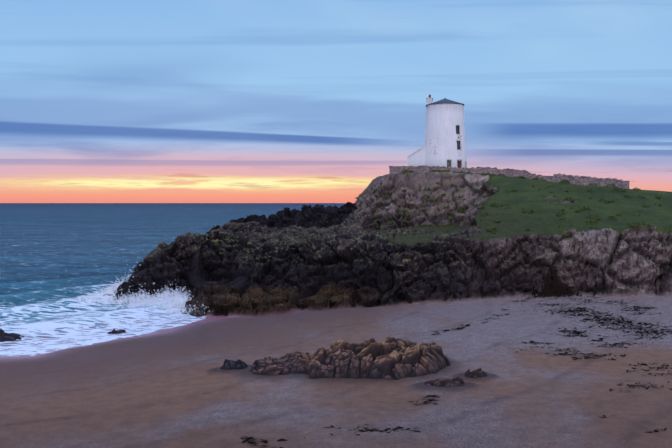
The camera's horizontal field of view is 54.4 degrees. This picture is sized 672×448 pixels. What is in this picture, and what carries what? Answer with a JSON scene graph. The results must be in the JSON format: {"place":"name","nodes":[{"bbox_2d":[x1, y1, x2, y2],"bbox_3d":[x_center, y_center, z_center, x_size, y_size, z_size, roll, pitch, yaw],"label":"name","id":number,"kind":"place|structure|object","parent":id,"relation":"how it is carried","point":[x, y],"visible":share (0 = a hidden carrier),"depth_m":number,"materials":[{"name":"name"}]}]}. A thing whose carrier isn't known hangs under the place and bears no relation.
{"place":"outdoors","nodes":[
{"label":"outdoors","id":0,"kind":"place"},
{"bbox_2d":[0,203,354,357],"bbox_3d":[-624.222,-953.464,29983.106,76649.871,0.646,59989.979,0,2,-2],"label":"sea water","id":1,"kind":"structure","parent":0,"point":[52,255],"depth_m":119.30,"materials":[{"name":"blue liquid"}]},
{"bbox_2d":[0,328,23,341],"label":"surf rock","id":2,"kind":"object","parent":1,"relation":"on","point":[4,336],"visible":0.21,"depth_m":49.76,"materials":[{"name":"grey stone"}]},
{"bbox_2d":[107,328,125,333],"bbox_3d":[-17.666,8.851,52.707,3.000,0.843,1.900,0,2,-2],"label":"surf rock","id":3,"kind":"object","parent":1,"relation":"in","point":[113,331],"visible":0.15,"depth_m":52.60,"materials":[{"name":"grey stone"}]},
{"bbox_2d":[59,262,212,314],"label":"sea spray","id":4,"kind":"object","parent":1,"relation":"on","point":[178,301],"visible":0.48,"depth_m":66.99,"materials":[{"name":"white liquid"}]},
{"bbox_2d":[0,170,671,447],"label":"coastal terrain","id":5,"kind":"structure","parent":0,"point":[271,286],"depth_m":46.06,"materials":[{"name":"brown sand"}]},
{"bbox_2d":[220,359,247,369],"bbox_3d":[-5.554,7.817,35.498,2.824,0.991,2.300,0,2,-2],"label":"rock","id":6,"kind":"object","parent":5,"relation":"on","point":[238,364],"visible":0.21,"depth_m":35.28,"materials":[{"name":"grey stone"}]},
{"bbox_2d":[249,336,450,379],"bbox_3d":[0.567,7.110,34.439,12.009,2.394,7.000,0,2,-2],"label":"foreground rock","id":7,"kind":"object","parent":5,"relation":"on","point":[390,358],"visible":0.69,"depth_m":33.18,"materials":[{"name":"brown stone"}]},
{"bbox_2d":[407,95,466,168],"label":"lighthouse","id":8,"kind":"object","parent":5,"relation":"on","point":[444,142],"visible":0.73,"depth_m":97.52,"materials":[{"name":"white paint"}]},
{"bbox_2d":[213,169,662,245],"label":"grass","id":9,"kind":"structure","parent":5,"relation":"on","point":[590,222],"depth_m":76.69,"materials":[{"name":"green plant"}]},
{"bbox_2d":[424,376,465,387],"bbox_3d":[4.995,7.428,30.030,3.208,0.881,2.400,0,2,-2],"label":"rock","id":10,"kind":"object","parent":5,"relation":"on","point":[448,382],"visible":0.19,"depth_m":29.86,"materials":[{"name":"stone"}]},
{"bbox_2d":[240,265,671,447],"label":"seaweed wrack","id":11,"kind":"object","parent":5,"relation":"on","point":[549,288],"visible":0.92,"depth_m":44.79,"materials":[{"name":"black plant"}]},
{"bbox_2d":[464,368,486,377],"bbox_3d":[6.772,7.413,31.776,2.362,0.830,2.100,0,2,-2],"label":"rock","id":12,"kind":"object","parent":5,"relation":"on","point":[477,373],"visible":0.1,"depth_m":31.60,"materials":[{"name":"stone"}]},
{"bbox_2d":[389,165,628,188],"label":"stone wall","id":13,"kind":"structure","parent":5,"relation":"on","point":[577,179],"depth_m":89.37,"materials":[{"name":"grey stone"}]},
{"bbox_2d":[0,0,671,202],"label":"sky","id":14,"kind":"structure","parent":0,"point":[102,101],"materials":[{"name":"blue"}]}
]}

